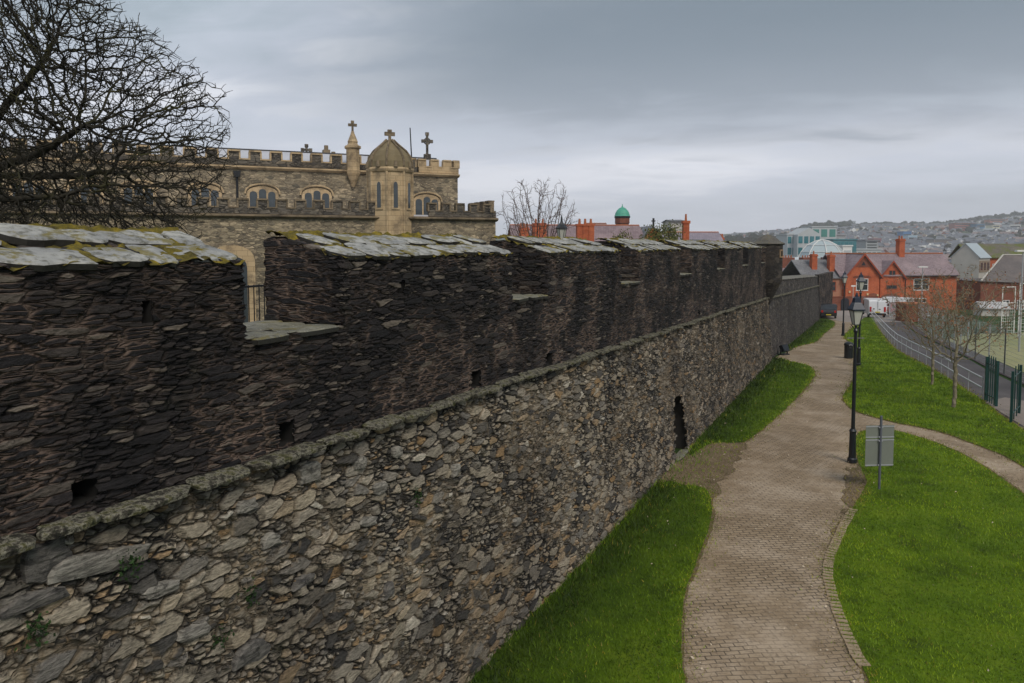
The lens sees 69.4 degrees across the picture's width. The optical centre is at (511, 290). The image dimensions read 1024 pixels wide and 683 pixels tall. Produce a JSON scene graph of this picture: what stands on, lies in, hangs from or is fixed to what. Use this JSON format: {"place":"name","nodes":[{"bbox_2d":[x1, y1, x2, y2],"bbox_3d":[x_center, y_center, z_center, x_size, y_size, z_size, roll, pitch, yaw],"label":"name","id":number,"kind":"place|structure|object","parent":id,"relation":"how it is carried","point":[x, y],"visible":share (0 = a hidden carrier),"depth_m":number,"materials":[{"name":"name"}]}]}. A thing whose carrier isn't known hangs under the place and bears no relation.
{"place":"outdoors","nodes":[
{"label":"outdoors","id":0,"kind":"place"},
{"bbox_2d":[0,120,498,322],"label":"church","id":1,"kind":"structure","parent":0,"point":[392,186],"depth_m":41.75,"materials":[{"name":"stone"}]},
{"bbox_2d":[9,179,50,201],"bbox_3d":[-25.118,-4.962,38.482,2.004,1.948,0.185,-2,4,-24],"label":"window","id":2,"kind":"structure","parent":1,"relation":"in","point":[27,189],"depth_m":38.41,"materials":[{"name":"stone"}]},
{"bbox_2d":[63,179,103,202],"bbox_3d":[-22.776,-5.025,39.504,2.004,1.948,0.185,-2,4,-24],"label":"window","id":3,"kind":"structure","parent":1,"relation":"in","point":[72,179],"depth_m":39.43,"materials":[{"name":"glass"}]},
{"bbox_2d":[118,179,157,204],"bbox_3d":[-20.435,-5.087,40.524,2.004,1.948,0.185,-2,4,-24],"label":"window","id":4,"kind":"structure","parent":1,"relation":"in","point":[152,194],"depth_m":40.39,"materials":[{"name":"glass"}]},
{"bbox_2d":[186,181,223,205],"bbox_3d":[-17.355,-5.169,41.868,2.004,1.948,0.185,-2,4,-24],"label":"window","id":5,"kind":"structure","parent":1,"relation":"in","point":[214,189],"depth_m":41.93,"materials":[{"name":"stone"}]},
{"bbox_2d":[218,245,255,322],"bbox_3d":[-14.715,-0.123,38.950,2.300,4.489,0.200,-2,4,-24],"label":"window","id":6,"kind":"structure","parent":1,"relation":"in","point":[242,253],"depth_m":39.16,"materials":[{"name":"stone"}]},
{"bbox_2d":[244,183,279,206],"bbox_3d":[-14.524,-5.245,43.102,2.004,1.948,0.185,-2,4,-24],"label":"window","id":7,"kind":"structure","parent":1,"relation":"in","point":[253,193],"depth_m":43.03,"materials":[{"name":"stone"}]},
{"bbox_2d":[300,185,333,207],"bbox_3d":[-11.682,-5.321,44.341,2.004,1.948,0.185,-2,4,-24],"label":"window","id":8,"kind":"structure","parent":1,"relation":"in","point":[311,194],"depth_m":44.28,"materials":[{"name":"stone"}]},
{"bbox_2d":[414,192,441,214],"bbox_3d":[-5.424,-5.313,47.081,2.054,1.898,0.185,-2,4,-24],"label":"window","id":9,"kind":"structure","parent":1,"relation":"in","point":[420,201],"depth_m":46.97,"materials":[{"name":"stone"}]},
{"bbox_2d":[0,0,1023,235],"label":"sky","id":10,"kind":"structure","parent":0,"point":[730,116],"materials":[{"name":"grey"}]},
{"bbox_2d":[470,481,711,682],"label":"lawn","id":11,"kind":"structure","parent":0,"point":[606,648],"depth_m":14.27,"materials":[{"name":"green plant"}]},
{"bbox_2d":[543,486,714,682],"bbox_3d":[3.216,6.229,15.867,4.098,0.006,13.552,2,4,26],"label":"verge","id":12,"kind":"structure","parent":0,"point":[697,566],"depth_m":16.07,"materials":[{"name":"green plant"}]},
{"bbox_2d":[690,358,815,454],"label":"lawn","id":13,"kind":"structure","parent":0,"point":[744,417],"depth_m":32.97,"materials":[{"name":"green plant"}]},
{"bbox_2d":[496,225,1023,554],"bbox_3d":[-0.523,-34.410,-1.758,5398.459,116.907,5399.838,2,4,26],"label":"ground","id":14,"kind":"structure","parent":0,"point":[677,450],"depth_m":77.87,"materials":[{"name":"green plant"}]},
{"bbox_2d":[0,223,772,682],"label":"rampart wall","id":15,"kind":"structure","parent":14,"relation":"on","point":[158,395],"depth_m":9.74,"materials":[{"name":"stone"}]},
{"bbox_2d":[15,610,55,654],"bbox_3d":[-3.911,2.787,6.078,0.162,0.331,0.299,0,4,0],"label":"wall weed","id":16,"kind":"object","parent":15,"relation":"attached to","point":[38,626],"depth_m":6.10,"materials":[{"name":"green plant"}]},
{"bbox_2d":[106,549,150,588],"bbox_3d":[-3.534,2.563,6.838,0.426,0.403,0.173,-3,5,-41],"label":"wall weed","id":17,"kind":"object","parent":15,"relation":"attached to","point":[131,562],"depth_m":6.83,"materials":[{"name":"green plant"}]},
{"bbox_2d":[207,622,234,649],"bbox_3d":[-3.084,3.725,7.823,0.323,0.383,0.166,-3,5,-44],"label":"wall weed","id":18,"kind":"object","parent":15,"relation":"attached to","point":[223,641],"depth_m":7.79,"materials":[{"name":"green plant"}]},
{"bbox_2d":[238,577,260,607],"bbox_3d":[-2.894,3.356,8.205,0.138,0.335,0.353,3,5,43],"label":"wall weed","id":19,"kind":"object","parent":15,"relation":"attached to","point":[248,596],"depth_m":8.18,"materials":[{"name":"green plant"}]},
{"bbox_2d":[410,484,425,509],"bbox_3d":[-1.443,3.118,11.133,0.148,0.432,0.397,2,4,26],"label":"wall weed","id":20,"kind":"object","parent":15,"relation":"attached to","point":[418,499],"depth_m":11.15,"materials":[{"name":"green plant"}]},
{"bbox_2d":[614,204,629,224],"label":"cupola tower","id":21,"kind":"structure","parent":14,"relation":"on","point":[622,216],"depth_m":148.23,"materials":[{"name":"teal metal"}]},
{"bbox_2d":[661,220,684,230],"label":"white house","id":22,"kind":"structure","parent":14,"relation":"on","point":[666,222],"depth_m":104.67,"materials":[{"name":"grey stone"}]},
{"bbox_2d":[657,442,746,498],"bbox_3d":[6.265,5.716,24.177,2.092,0.003,7.227,2,4,26],"label":"earth patch","id":23,"kind":"object","parent":14,"relation":"on","point":[727,468],"visible":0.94,"depth_m":23.93,"materials":[{"name":"brown soil"}]},
{"bbox_2d":[466,319,1023,682],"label":"grass","id":24,"kind":"structure","parent":14,"relation":"on","point":[630,513],"depth_m":18.28,"materials":[{"name":"green plant"}]},
{"bbox_2d":[775,234,793,256],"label":"office block","id":25,"kind":"structure","parent":14,"relation":"on","point":[787,239],"depth_m":329.67,"materials":[{"name":"concrete"}]},
{"bbox_2d":[768,272,832,357],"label":"rampart wall","id":26,"kind":"structure","parent":14,"relation":"on","point":[797,301],"depth_m":62.96,"materials":[{"name":"stone"}]},
{"bbox_2d":[752,234,784,304],"bbox_3d":[16.128,-1.239,46.711,2.056,4.570,2.088,2,4,26],"label":"corner turret","id":27,"kind":"object","parent":26,"relation":"attached to","point":[774,259],"visible":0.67,"depth_m":45.89,"materials":[{"name":"stone"}]},
{"bbox_2d":[782,255,822,270],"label":"terrace row","id":28,"kind":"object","parent":14,"relation":"on","point":[787,260],"visible":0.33,"depth_m":142.78,"materials":[{"name":"red brick"}]},
{"bbox_2d":[788,228,820,256],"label":"office block","id":29,"kind":"structure","parent":14,"relation":"on","point":[803,238],"depth_m":324.30,"materials":[{"name":"concrete"}]},
{"bbox_2d":[798,236,802,242],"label":"window","id":30,"kind":"structure","parent":29,"relation":"in","point":[800,238],"depth_m":324.15,"materials":[{"name":"teal glass"}]},
{"bbox_2d":[801,226,837,238],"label":"office building","id":31,"kind":"structure","parent":14,"relation":"on","point":[827,232],"depth_m":343.89,"materials":[{"name":"concrete"}]},
{"bbox_2d":[821,229,826,236],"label":"window","id":32,"kind":"structure","parent":31,"relation":"in","point":[823,231],"depth_m":343.88,"materials":[{"name":"teal glass"}]},
{"bbox_2d":[829,229,835,236],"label":"window","id":33,"kind":"structure","parent":31,"relation":"in","point":[832,232],"depth_m":343.88,"materials":[{"name":"teal glass"}]},
{"bbox_2d":[825,239,857,252],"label":"glazed block","id":34,"kind":"structure","parent":14,"relation":"on","point":[853,242],"depth_m":299.33,"materials":[{"name":"teal glass"}]},
{"bbox_2d":[836,234,846,238],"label":"office annex","id":35,"kind":"object","parent":14,"relation":"on","point":[840,236],"visible":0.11,"depth_m":349.07,"materials":[{"name":"concrete"}]},
{"bbox_2d":[838,245,852,252],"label":"white slab block","id":36,"kind":"structure","parent":14,"relation":"on","point":[846,248],"depth_m":289.52,"materials":[{"name":"paint"}]},
{"bbox_2d":[856,240,879,248],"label":"grey office","id":37,"kind":"structure","parent":14,"relation":"on","point":[872,244],"depth_m":479.16,"materials":[{"name":"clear glass"}]},
{"bbox_2d":[856,248,881,252],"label":"office","id":38,"kind":"structure","parent":14,"relation":"on","point":[864,250],"depth_m":309.56,"materials":[{"name":"concrete"}]},
{"bbox_2d":[782,236,959,310],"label":"brick house","id":39,"kind":"structure","parent":14,"relation":"on","point":[876,269],"depth_m":115.37,"materials":[{"name":"brick"}]},
{"bbox_2d":[856,279,867,290],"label":"window","id":40,"kind":"structure","parent":39,"relation":"in","point":[865,288],"depth_m":113.65,"materials":[{"name":"white paint"}]},
{"bbox_2d":[889,270,895,276],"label":"window","id":41,"kind":"structure","parent":39,"relation":"in","point":[891,272],"depth_m":114.82,"materials":[{"name":"clear glass"}]},
{"bbox_2d":[913,279,928,290],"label":"window","id":42,"kind":"structure","parent":39,"relation":"in","point":[916,282],"depth_m":115.96,"materials":[{"name":"white paint"}]},
{"bbox_2d":[724,211,1023,262],"bbox_3d":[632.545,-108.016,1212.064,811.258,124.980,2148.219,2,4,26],"label":"woods","id":43,"kind":"object","parent":14,"relation":"on","point":[751,237],"visible":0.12,"depth_m":1426.21,"materials":[{"name":"grey plant"}]},
{"bbox_2d":[729,215,1023,253],"bbox_3d":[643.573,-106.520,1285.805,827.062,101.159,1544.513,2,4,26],"label":"hillside town","id":44,"kind":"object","parent":14,"relation":"on","point":[1000,239],"visible":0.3,"depth_m":1092.25},
{"bbox_2d":[878,246,895,249],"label":"hillside house","id":45,"kind":"structure","parent":14,"relation":"on","point":[883,248],"depth_m":781.13,"materials":[{"name":"beige glass"}]},
{"bbox_2d":[884,248,895,252],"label":"hillside house","id":46,"kind":"structure","parent":14,"relation":"on","point":[887,250],"depth_m":719.61,"materials":[{"name":"grey glass"}]},
{"bbox_2d":[897,231,911,236],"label":"blue shed","id":47,"kind":"structure","parent":14,"relation":"on","point":[901,233],"depth_m":1096.91,"materials":[{"name":"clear glass"}]},
{"bbox_2d":[903,235,917,238],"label":"pale blue shed","id":48,"kind":"structure","parent":14,"relation":"on","point":[910,236],"depth_m":1077.23,"materials":[{"name":"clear glass"}]},
{"bbox_2d":[918,266,927,301],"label":"light column","id":49,"kind":"structure","parent":14,"relation":"on","point":[922,267],"depth_m":82.82,"materials":[{"name":"metal"}]},
{"bbox_2d":[871,309,983,396],"bbox_3d":[31.742,3.694,61.588,1.406,2.644,57.928,1,4,21],"label":"handrail","id":50,"kind":"object","parent":14,"relation":"on","point":[918,352],"visible":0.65,"depth_m":45.54,"materials":[{"name":"metal"}]},
{"bbox_2d":[921,229,937,233],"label":"hillside house","id":51,"kind":"structure","parent":14,"relation":"on","point":[925,231],"depth_m":1238.86,"materials":[{"name":"grey glass"}]},
{"bbox_2d":[926,239,952,242],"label":"brown mill","id":52,"kind":"object","parent":14,"relation":"on","point":[936,240],"visible":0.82,"depth_m":948.11,"materials":[{"name":"clear brick"}]},
{"bbox_2d":[948,223,974,230],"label":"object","id":53,"kind":"object","parent":14,"relation":"on","point":[963,226],"visible":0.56,"depth_m":1295.50,"materials":[{"name":"grey concrete"}]},
{"bbox_2d":[918,304,1023,382],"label":"court fence","id":54,"kind":"object","parent":14,"relation":"on","point":[1019,357],"visible":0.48,"depth_m":45.66,"materials":[{"name":"metal"}]},
{"bbox_2d":[950,243,991,277],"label":"rendered house","id":55,"kind":"structure","parent":14,"relation":"on","point":[964,256],"depth_m":147.94,"materials":[{"name":"paint"}]},
{"bbox_2d":[970,223,984,228],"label":"blue warehouse","id":56,"kind":"structure","parent":14,"relation":"on","point":[981,225],"depth_m":1275.57,"materials":[{"name":"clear glass"}]},
{"bbox_2d":[948,244,1023,267],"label":"mossy roofed terrace","id":57,"kind":"structure","parent":14,"relation":"on","point":[995,252],"depth_m":159.32,"materials":[{"name":"green brick"}]},
{"bbox_2d":[956,254,1023,309],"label":"brick block","id":58,"kind":"structure","parent":14,"relation":"on","point":[1010,265],"depth_m":123.46,"materials":[{"name":"brown brick"}]},
{"bbox_2d":[976,228,1005,231],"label":"white factory","id":59,"kind":"structure","parent":14,"relation":"on","point":[985,229],"depth_m":1146.39,"materials":[{"name":"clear glass"}]},
{"bbox_2d":[971,301,1011,315],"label":"shed","id":60,"kind":"structure","parent":14,"relation":"on","point":[985,310],"depth_m":96.21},
{"bbox_2d":[985,224,999,227],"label":"cream hall","id":61,"kind":"structure","parent":14,"relation":"on","point":[993,226],"depth_m":1176.10,"materials":[{"name":"beige glass"}]},
{"bbox_2d":[984,219,1004,222],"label":"building","id":62,"kind":"structure","parent":14,"relation":"on","point":[993,220],"depth_m":1444.50,"materials":[{"name":"grey concrete"}]},
{"bbox_2d":[1002,224,1020,227],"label":"white hall","id":63,"kind":"structure","parent":14,"relation":"on","point":[1010,225],"depth_m":1175.91,"materials":[{"name":"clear glass"}]},
{"bbox_2d":[788,318,834,348],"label":"lawn","id":64,"kind":"structure","parent":0,"point":[822,326],"depth_m":68.63,"materials":[{"name":"green plant"}]},
{"bbox_2d":[798,239,843,259],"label":"glazed dome","id":65,"kind":"structure","parent":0,"point":[821,247],"depth_m":211.53,"materials":[{"name":"glass"}]},
{"bbox_2d":[683,319,1023,682],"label":"path","id":66,"kind":"structure","parent":0,"point":[753,621],"depth_m":17.88,"materials":[{"name":"brick"}]},
{"bbox_2d":[778,344,789,354],"bbox_3d":[18.397,4.009,49.987,0.760,0.698,0.435,-2,4,-35],"label":"ground floodlight","id":67,"kind":"object","parent":66,"relation":"on","point":[784,348],"visible":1,"depth_m":49.84,"materials":[{"name":"black paint"}]},
{"bbox_2d":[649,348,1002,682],"bbox_3d":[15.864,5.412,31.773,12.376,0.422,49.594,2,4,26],"label":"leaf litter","id":68,"kind":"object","parent":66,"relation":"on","point":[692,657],"visible":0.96,"depth_m":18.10,"materials":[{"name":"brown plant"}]},
{"bbox_2d":[841,271,847,335],"bbox_3d":[28.789,1.139,64.188,0.560,5.630,0.410,0,4,0],"label":"street lamp","id":69,"kind":"object","parent":66,"relation":"on","point":[844,277],"visible":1,"depth_m":64.15,"materials":[{"name":"black metal"}]},
{"bbox_2d":[822,508,870,666],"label":"kerb","id":70,"kind":"structure","parent":66,"relation":"on","point":[851,647],"depth_m":15.04,"materials":[{"name":"brick"}]},
{"bbox_2d":[844,342,853,358],"bbox_3d":[21.851,3.877,48.018,0.600,1.070,0.591,0,4,0],"label":"litter bin","id":71,"kind":"object","parent":66,"relation":"on","point":[848,349],"visible":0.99,"depth_m":47.80,"materials":[{"name":"black metal"}]},
{"bbox_2d":[847,293,865,462],"bbox_3d":[11.269,2.886,24.353,0.560,5.630,0.410,0,4,0],"label":"street lamp","id":72,"kind":"object","parent":66,"relation":"on","point":[856,308],"visible":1,"depth_m":24.31,"materials":[{"name":"black metal"}]},
{"bbox_2d":[824,311,933,321],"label":"forecourt","id":73,"kind":"structure","parent":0,"point":[847,317],"depth_m":89.75,"materials":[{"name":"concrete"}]},
{"bbox_2d":[820,303,836,317],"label":"parked car","id":74,"kind":"object","parent":73,"relation":"on","point":[827,309],"visible":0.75,"depth_m":86.61,"materials":[{"name":"paint"}]},
{"bbox_2d":[862,298,886,316],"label":"parked van","id":75,"kind":"object","parent":73,"relation":"on","point":[877,306],"visible":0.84,"depth_m":88.42,"materials":[{"name":"white paint"}]},
{"bbox_2d":[887,302,895,315],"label":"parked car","id":76,"kind":"object","parent":73,"relation":"on","point":[891,308],"visible":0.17,"depth_m":95.21,"materials":[{"name":"grey paint"}]},
{"bbox_2d":[889,302,895,317],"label":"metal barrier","id":77,"kind":"object","parent":73,"relation":"on","point":[890,310],"visible":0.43,"depth_m":88.34,"materials":[{"name":"metal"}]},
{"bbox_2d":[881,297,914,306],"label":"parked van","id":78,"kind":"object","parent":73,"relation":"on","point":[889,299],"visible":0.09,"depth_m":104.29,"materials":[{"name":"white paint"}]},
{"bbox_2d":[895,302,928,321],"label":"brick shelter","id":79,"kind":"object","parent":73,"relation":"on","point":[899,317],"visible":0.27,"depth_m":81.53,"materials":[{"name":"brick"}]},
{"bbox_2d":[824,430,1023,682],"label":"lawn","id":80,"kind":"structure","parent":0,"point":[934,634],"depth_m":16.04,"materials":[{"name":"green plant"}]},
{"bbox_2d":[823,467,866,559],"bbox_3d":[9.328,5.954,20.257,0.893,0.004,8.318,2,4,28],"label":"earth patch","id":81,"kind":"object","parent":80,"relation":"on","point":[850,477],"visible":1,"depth_m":21.95,"materials":[{"name":"brown soil"}]},
{"bbox_2d":[865,415,894,489],"bbox_3d":[10.808,4.763,21.729,0.860,2.200,0.088,0,4,-4],"label":"notice sign","id":82,"kind":"object","parent":80,"relation":"on","point":[879,452],"visible":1,"depth_m":21.74,"materials":[{"name":"metal"}]},
{"bbox_2d":[842,317,1023,467],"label":"lawn","id":83,"kind":"structure","parent":0,"point":[944,381],"depth_m":33.38,"materials":[{"name":"green plant"}]},
{"bbox_2d":[856,272,865,365],"bbox_3d":[20.875,1.723,44.409,0.560,5.630,0.410,0,4,0],"label":"street lamp","id":84,"kind":"object","parent":83,"relation":"on","point":[860,280],"visible":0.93,"depth_m":44.40,"materials":[{"name":"black metal"}]},
{"bbox_2d":[890,276,981,384],"bbox_3d":[21.695,2.082,38.099,4.032,5.771,4.028,1,4,10],"label":"young tree","id":85,"kind":"object","parent":83,"relation":"on","point":[932,346],"visible":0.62,"depth_m":38.06,"materials":[{"name":"brown plant"}]},
{"bbox_2d":[882,263,1023,407],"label":"young tree","id":86,"kind":"object","parent":83,"relation":"on","point":[955,370],"visible":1,"depth_m":32.50,"materials":[{"name":"brown plant"}]},
{"bbox_2d":[877,322,1023,428],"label":"road","id":87,"kind":"structure","parent":0,"point":[1004,388],"depth_m":45.07,"materials":[{"name":"grey asphalt"}]},
{"bbox_2d":[986,397,1023,425],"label":"gravel pad","id":88,"kind":"object","parent":87,"relation":"on","point":[1004,402],"visible":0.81,"depth_m":32.56,"materials":[{"name":"concrete"}]},
{"bbox_2d":[984,355,999,405],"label":"palisade gate","id":89,"kind":"structure","parent":88,"relation":"on","point":[989,365],"depth_m":33.52,"materials":[{"name":"green metal"}]},
{"bbox_2d":[1009,364,1022,421],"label":"palisade gate","id":90,"kind":"structure","parent":88,"relation":"on","point":[1013,391],"depth_m":30.55,"materials":[{"name":"green metal"}]},
{"bbox_2d":[902,321,1023,383],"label":"earth bank","id":91,"kind":"structure","parent":0,"point":[977,359],"depth_m":48.18,"materials":[{"name":"green plant"}]},
{"bbox_2d":[947,333,1023,371],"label":"sports court","id":92,"kind":"object","parent":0,"point":[1011,354],"visible":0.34,"depth_m":54.62,"materials":[{"name":"green"}]},
{"bbox_2d":[958,321,1023,334],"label":"court fence","id":93,"kind":"object","parent":92,"relation":"on","point":[991,324],"visible":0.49,"depth_m":66.20,"materials":[{"name":"metal"}]},
{"bbox_2d":[1001,286,1015,333],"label":"goal frame","id":94,"kind":"object","parent":92,"relation":"on","point":[1003,318],"visible":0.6,"depth_m":66.58,"materials":[{"name":"white paint"}]},
{"bbox_2d":[1014,250,1023,351],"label":"light column","id":95,"kind":"structure","parent":92,"relation":"on","point":[1019,339],"depth_m":51.57,"materials":[{"name":"metal"}]},
{"bbox_2d":[1018,283,1023,330],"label":"goal frame","id":96,"kind":"object","parent":92,"relation":"on","point":[1019,310],"visible":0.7,"depth_m":62.35,"materials":[{"name":"white paint"}]},
{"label":"upper ground","id":97,"kind":"structure","parent":0,"visible":0},
{"bbox_2d":[0,0,238,237],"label":"bare tree","id":98,"kind":"object","parent":97,"relation":"on","point":[45,147],"visible":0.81,"depth_m":12.79,"materials":[{"name":"brown plant"}]},
{"bbox_2d":[495,179,579,237],"bbox_3d":[1.383,-1.794,38.057,4.350,8.049,4.254,2,4,26],"label":"bare tree","id":99,"kind":"object","parent":97,"relation":"on","point":[562,198],"visible":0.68,"depth_m":37.67,"materials":[{"name":"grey plant"}]},
{"bbox_2d":[508,219,642,240],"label":"slate house","id":100,"kind":"structure","parent":97,"relation":"on","point":[606,230],"depth_m":87.30,"materials":[{"name":"red brick"}]},
{"bbox_2d":[575,219,594,241],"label":"chimney stack","id":101,"kind":"object","parent":97,"relation":"on","point":[585,230],"visible":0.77,"depth_m":77.33,"materials":[{"name":"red brick"}]},
{"bbox_2d":[611,228,631,238],"bbox_3d":[8.921,-2.092,59.963,2.174,5.862,2.942,2,4,26],"label":"leafy bush","id":102,"kind":"object","parent":97,"relation":"on","point":[622,235],"visible":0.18,"depth_m":59.61,"materials":[{"name":"green plant"}]},
{"bbox_2d":[640,218,656,238],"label":"gable house","id":103,"kind":"structure","parent":97,"relation":"on","point":[653,220],"depth_m":86.54,"materials":[{"name":"grey brick"}]},
{"bbox_2d":[639,219,684,241],"bbox_3d":[12.302,-2.653,62.012,5.689,6.731,5.318,3,5,42],"label":"leafy tree","id":104,"kind":"object","parent":97,"relation":"on","point":[657,236],"visible":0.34,"depth_m":61.70,"materials":[{"name":"green plant"}]},
{"bbox_2d":[681,214,690,239],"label":"chimney stack","id":105,"kind":"object","parent":97,"relation":"on","point":[685,227],"visible":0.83,"depth_m":65.52,"materials":[{"name":"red brick"}]},
{"bbox_2d":[670,239,709,240],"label":"grey roof house","id":106,"kind":"structure","parent":97,"relation":"on","point":[696,239],"depth_m":75.91,"materials":[{"name":"stone"}]},
{"bbox_2d":[661,231,723,240],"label":"slate house","id":107,"kind":"structure","parent":97,"relation":"on","point":[713,235],"depth_m":95.47,"materials":[{"name":"grey brick"}]},
{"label":"rampart walk","id":108,"kind":"structure","parent":0,"visible":0},
{"bbox_2d":[243,284,264,321],"bbox_3d":[0.547,-0.246,26.551,0.050,1.150,36.011,2,4,26],"label":"iron railing","id":109,"kind":"object","parent":108,"relation":"on","point":[253,286],"visible":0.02,"depth_m":14.95,"materials":[{"name":"black metal"}]},
{"bbox_2d":[556,215,567,237],"bbox_3d":[1.569,-0.936,23.487,0.380,2.900,0.329,0,4,0],"label":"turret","id":110,"kind":"object","parent":108,"relation":"on","point":[561,228],"visible":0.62,"depth_m":23.34,"materials":[{"name":"white paint"}]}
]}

